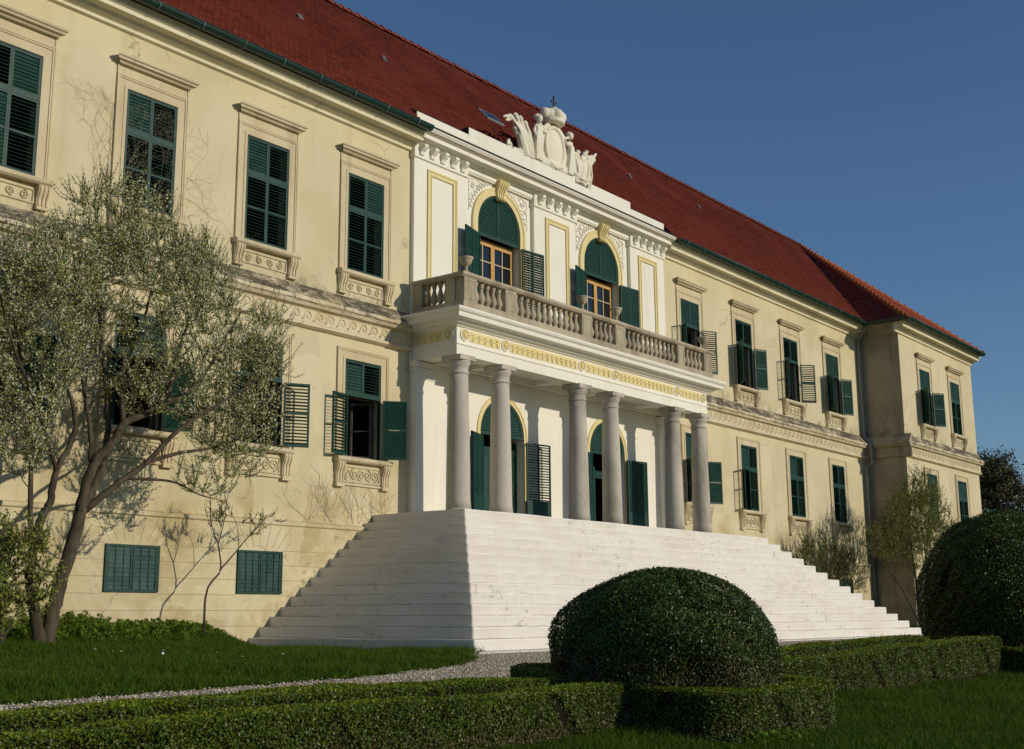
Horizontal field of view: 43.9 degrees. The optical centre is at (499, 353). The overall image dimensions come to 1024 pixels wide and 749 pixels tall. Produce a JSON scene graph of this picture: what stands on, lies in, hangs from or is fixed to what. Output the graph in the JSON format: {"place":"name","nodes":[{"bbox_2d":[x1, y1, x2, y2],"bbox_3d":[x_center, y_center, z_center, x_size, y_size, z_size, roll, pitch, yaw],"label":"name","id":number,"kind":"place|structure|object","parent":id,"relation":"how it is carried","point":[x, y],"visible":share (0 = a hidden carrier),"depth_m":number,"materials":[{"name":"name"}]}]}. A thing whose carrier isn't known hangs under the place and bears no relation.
{"place":"outdoors","nodes":[
{"label":"outdoors","id":0,"kind":"place"},
{"bbox_2d":[0,638,857,710],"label":"gravel path","id":1,"kind":"structure","parent":0,"point":[511,657],"depth_m":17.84,"materials":[{"name":"grey gravel"}]},
{"bbox_2d":[0,625,1023,748],"bbox_3d":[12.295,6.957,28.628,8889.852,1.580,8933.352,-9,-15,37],"label":"ground","id":2,"kind":"structure","parent":0,"point":[839,724],"depth_m":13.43,"materials":[{"name":"green plant"}]},
{"bbox_2d":[0,507,68,643],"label":"leafy shrub","id":3,"kind":"object","parent":2,"relation":"on","point":[10,540],"visible":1,"depth_m":19.61,"materials":[{"name":"green plant"}]},
{"bbox_2d":[0,195,116,643],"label":"blossoming tree","id":4,"kind":"object","parent":2,"relation":"on","point":[19,262],"visible":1,"depth_m":20.51,"materials":[{"name":"green plant"}]},
{"bbox_2d":[2,610,227,642],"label":"weeds","id":5,"kind":"object","parent":2,"relation":"on","point":[82,623],"visible":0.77,"depth_m":22.85,"materials":[{"name":"green plant"}]},
{"bbox_2d":[38,154,304,642],"bbox_3d":[-5.821,0.903,22.917,3.029,8.658,5.152,-9,-15,37],"label":"blossoming tree","id":6,"kind":"object","parent":2,"relation":"on","point":[86,502],"visible":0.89,"depth_m":22.75,"materials":[{"name":"green plant"}]},
{"bbox_2d":[202,483,287,634],"bbox_3d":[-5.175,4.145,25.662,0.583,3.031,2.218,-9,-15,37],"label":"sapling","id":7,"kind":"object","parent":2,"relation":"on","point":[222,513],"visible":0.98,"depth_m":25.34,"materials":[{"name":"brown plant"}]},
{"bbox_2d":[0,673,567,731],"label":"box hedge","id":8,"kind":"object","parent":2,"relation":"on","point":[59,716],"visible":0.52,"depth_m":10.16,"materials":[{"name":"green plant"}]},
{"bbox_2d":[0,679,629,748],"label":"box hedge","id":9,"kind":"object","parent":2,"relation":"on","point":[513,716],"visible":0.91,"depth_m":9.97,"materials":[{"name":"green plant"}]},
{"bbox_2d":[0,0,985,653],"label":"palace","id":10,"kind":"structure","parent":2,"relation":"on","point":[522,430],"depth_m":31.91,"materials":[{"name":"beige paint"}]},
{"bbox_2d":[0,542,9,589],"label":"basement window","id":11,"kind":"structure","parent":10,"relation":"in","point":[2,542],"depth_m":22.61,"materials":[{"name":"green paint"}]},
{"bbox_2d":[0,270,57,452],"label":"window","id":12,"kind":"structure","parent":10,"relation":"in","point":[27,367],"depth_m":23.44,"materials":[{"name":"paint"}]},
{"bbox_2d":[0,3,68,211],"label":"window","id":13,"kind":"structure","parent":10,"relation":"in","point":[22,32],"depth_m":24.32,"materials":[{"name":"paint"}]},
{"bbox_2d":[102,543,159,591],"bbox_3d":[-7.152,4.173,24.714,0.046,0.910,1.260,-9,-15,37],"label":"basement window","id":14,"kind":"structure","parent":10,"relation":"in","point":[127,567],"depth_m":24.69,"materials":[{"name":"green paint"}]},
{"bbox_2d":[55,77,230,243],"bbox_3d":[-7.177,-3.509,26.480,0.012,3.466,5.758,-9,-15,37],"label":"wall creeper","id":15,"kind":"object","parent":10,"relation":"attached to","point":[142,152],"depth_m":26.23,"materials":[{"name":"beige"}]},
{"bbox_2d":[94,294,195,468],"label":"window","id":16,"kind":"structure","parent":10,"relation":"in","point":[167,424],"depth_m":25.66,"materials":[{"name":"paint"}]},
{"bbox_2d":[107,51,199,246],"bbox_3d":[-7.233,-4.207,26.435,0.285,3.800,2.070,-9,-15,37],"label":"window","id":17,"kind":"structure","parent":10,"relation":"in","point":[140,78],"depth_m":26.56,"materials":[{"name":"paint"}]},
{"bbox_2d":[236,550,282,593],"bbox_3d":[-5.145,4.687,27.244,0.046,0.910,1.260,-9,-15,37],"label":"basement window","id":18,"kind":"structure","parent":10,"relation":"in","point":[257,572],"depth_m":27.22,"materials":[{"name":"green paint"}]},
{"bbox_2d":[225,322,309,480],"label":"window","id":19,"kind":"structure","parent":10,"relation":"in","point":[286,454],"depth_m":28.39,"materials":[{"name":"paint"}]},
{"bbox_2d":[232,100,308,279],"bbox_3d":[-5.253,-3.700,28.932,0.285,3.800,2.070,-9,-15,37],"label":"window","id":20,"kind":"structure","parent":10,"relation":"in","point":[255,123],"depth_m":28.97,"materials":[{"name":"paint"}]},
{"bbox_2d":[282,466,399,523],"bbox_3d":[-3.707,3.273,29.593,0.011,1.322,4.282,-9,-15,37],"label":"wall creeper","id":21,"kind":"object","parent":10,"relation":"attached to","point":[380,503],"depth_m":29.66,"materials":[{"name":"beige"}]},
{"bbox_2d":[337,141,400,305],"bbox_3d":[-3.273,-3.193,31.429,0.285,3.800,2.070,-9,-15,37],"label":"window","id":22,"kind":"structure","parent":10,"relation":"in","point":[358,163],"depth_m":31.53,"materials":[{"name":"paint"}]},
{"bbox_2d":[331,345,406,491],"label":"window","id":23,"kind":"structure","parent":10,"relation":"in","point":[391,415],"depth_m":30.72,"materials":[{"name":"paint"}]},
{"bbox_2d":[459,255,473,273],"bbox_3d":[-0.845,-2.193,31.782,0.367,0.445,0.367,-9,-15,37],"label":"stone urn","id":24,"kind":"object","parent":10,"relation":"on","point":[466,261],"visible":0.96,"depth_m":31.70,"materials":[{"name":"beige stone"}]},
{"bbox_2d":[465,177,544,321],"bbox_3d":[-0.010,-2.605,35.683,0.682,4.620,3.802,-9,-15,37],"label":"arched window","id":25,"kind":"structure","parent":10,"relation":"in","point":[492,218],"depth_m":36.00,"materials":[{"name":"yellow paint"}]},
{"bbox_2d":[471,397,550,516],"bbox_3d":[0.121,2.877,34.479,0.784,3.546,3.774,-9,-15,37],"label":"arched door","id":26,"kind":"structure","parent":10,"relation":"in","point":[480,454],"depth_m":35.07,"materials":[{"name":"green paint"}]},
{"bbox_2d":[576,295,588,309],"bbox_3d":[2.316,-1.384,35.767,0.367,0.445,0.367,-9,-15,37],"label":"stone urn","id":27,"kind":"object","parent":10,"relation":"on","point":[582,300],"visible":0.86,"depth_m":35.68,"materials":[{"name":"beige stone"}]},
{"bbox_2d":[575,223,639,351],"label":"arched window","id":28,"kind":"structure","parent":10,"relation":"in","point":[596,260],"depth_m":40.11,"materials":[{"name":"yellow paint"}]},
{"bbox_2d":[610,307,621,321],"bbox_3d":[3.389,-1.109,37.121,0.367,0.445,0.367,-9,-15,37],"label":"stone urn","id":29,"kind":"object","parent":10,"relation":"on","point":[615,311],"visible":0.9,"depth_m":37.03,"materials":[{"name":"beige stone"}]},
{"bbox_2d":[587,418,648,526],"bbox_3d":[3.320,3.696,38.513,0.784,3.546,3.773,-9,-15,37],"label":"arched door","id":30,"kind":"structure","parent":10,"relation":"in","point":[636,474],"depth_m":39.24,"materials":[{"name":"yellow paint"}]},
{"bbox_2d":[675,276,717,374],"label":"window","id":31,"kind":"structure","parent":10,"relation":"in","point":[686,291],"depth_m":44.30,"materials":[{"name":"paint"}]},
{"bbox_2d":[680,423,722,525],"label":"window","id":32,"kind":"structure","parent":10,"relation":"in","point":[714,468],"depth_m":42.88,"materials":[{"name":"paint"}]},
{"bbox_2d":[697,337,708,348],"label":"stone urn","id":33,"kind":"object","parent":10,"relation":"on","point":[702,341],"visible":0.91,"depth_m":41.05,"materials":[{"name":"beige stone"}]},
{"bbox_2d":[730,299,767,406],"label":"window","id":34,"kind":"structure","parent":10,"relation":"in","point":[742,313],"depth_m":47.33,"materials":[{"name":"paint"}]},
{"bbox_2d":[736,436,766,531],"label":"window","id":35,"kind":"structure","parent":10,"relation":"in","point":[744,463],"depth_m":46.17,"materials":[{"name":"paint"}]},
{"bbox_2d":[779,318,816,418],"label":"window","id":36,"kind":"structure","parent":10,"relation":"in","point":[789,331],"depth_m":50.39,"materials":[{"name":"paint"}]},
{"bbox_2d":[785,447,812,536],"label":"window","id":37,"kind":"structure","parent":10,"relation":"in","point":[791,464],"depth_m":49.17,"materials":[{"name":"paint"}]},
{"bbox_2d":[821,335,853,429],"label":"window","id":38,"kind":"structure","parent":10,"relation":"in","point":[831,347],"depth_m":53.47,"materials":[{"name":"paint"}]},
{"bbox_2d":[828,457,853,540],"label":"window","id":39,"kind":"structure","parent":10,"relation":"in","point":[838,463],"depth_m":52.30,"materials":[{"name":"paint"}]},
{"bbox_2d":[840,579,853,592],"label":"basement window","id":40,"kind":"structure","parent":10,"relation":"in","point":[845,582],"depth_m":51.72,"materials":[{"name":"green paint"}]},
{"bbox_2d":[864,382,918,434],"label":"wall creeper","id":41,"kind":"object","parent":10,"relation":"attached to","point":[871,415],"depth_m":54.87,"materials":[{"name":"beige"}]},
{"bbox_2d":[915,352,945,440],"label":"window","id":42,"kind":"structure","parent":10,"relation":"in","point":[933,403],"depth_m":56.92,"materials":[{"name":"paint"}]},
{"bbox_2d":[924,467,944,543],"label":"window","id":43,"kind":"structure","parent":10,"relation":"in","point":[935,473],"depth_m":56.03,"materials":[{"name":"paint"}]},
{"bbox_2d":[946,366,967,449],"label":"window","id":44,"kind":"structure","parent":10,"relation":"in","point":[953,374],"depth_m":59.89,"materials":[{"name":"paint"}]},
{"bbox_2d":[954,474,970,521],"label":"window","id":45,"kind":"structure","parent":10,"relation":"in","point":[962,491],"depth_m":58.99,"materials":[{"name":"paint"}]},
{"bbox_2d":[547,566,783,729],"bbox_3d":[1.794,3.192,13.889,2.574,1.744,2.633,-9,-15,37],"label":"topiary bush","id":46,"kind":"object","parent":2,"relation":"on","point":[663,626],"visible":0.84,"depth_m":13.04,"materials":[{"name":"green plant"}]},
{"bbox_2d":[510,660,841,742],"bbox_3d":[1.918,4.096,13.924,3.080,1.444,2.875,-9,-15,37],"label":"box hedge","id":47,"kind":"object","parent":2,"relation":"on","point":[792,701],"visible":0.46,"depth_m":12.57,"materials":[{"name":"green plant"}]},
{"bbox_2d":[730,726,830,748],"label":"clover","id":48,"kind":"object","parent":2,"relation":"on","point":[785,736],"visible":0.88,"depth_m":12.33,"materials":[{"name":"green plant"}]},
{"bbox_2d":[785,525,870,589],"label":"twiggy shrub","id":49,"kind":"object","parent":2,"relation":"on","point":[838,566],"visible":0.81,"depth_m":48.70,"materials":[{"name":"green plant"}]},
{"bbox_2d":[771,633,934,655],"bbox_3d":[4.821,5.287,20.130,0.777,1.601,10.482,-9,-15,37],"label":"box hedge","id":50,"kind":"object","parent":2,"relation":"on","point":[809,648],"visible":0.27,"depth_m":20.97,"materials":[{"name":"green plant"}]},
{"bbox_2d":[774,632,1004,694],"bbox_3d":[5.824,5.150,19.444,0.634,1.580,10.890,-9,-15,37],"label":"box hedge","id":51,"kind":"object","parent":2,"relation":"on","point":[883,665],"visible":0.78,"depth_m":19.68,"materials":[{"name":"green plant"}]},
{"bbox_2d":[853,459,958,624],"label":"spring shrub","id":52,"kind":"object","parent":2,"relation":"on","point":[920,502],"visible":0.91,"depth_m":50.01,"materials":[{"name":"green plant"}]},
{"bbox_2d":[914,508,1023,650],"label":"topiary bush","id":53,"kind":"object","parent":2,"relation":"on","point":[973,581],"visible":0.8,"depth_m":24.22,"materials":[{"name":"green plant"}]},
{"bbox_2d":[977,440,1023,513],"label":"broadleaf tree","id":54,"kind":"object","parent":2,"relation":"on","point":[993,482],"visible":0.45,"depth_m":76.72,"materials":[{"name":"green plant"}]},
{"bbox_2d":[1001,645,1023,673],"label":"box hedge","id":55,"kind":"object","parent":2,"relation":"on","point":[1013,660],"visible":0.14,"depth_m":23.38,"materials":[{"name":"green plant"}]},
{"bbox_2d":[334,0,1023,510],"label":"sky","id":56,"kind":"structure","parent":0,"point":[884,139],"materials":[{"name":"blue"}]}
]}

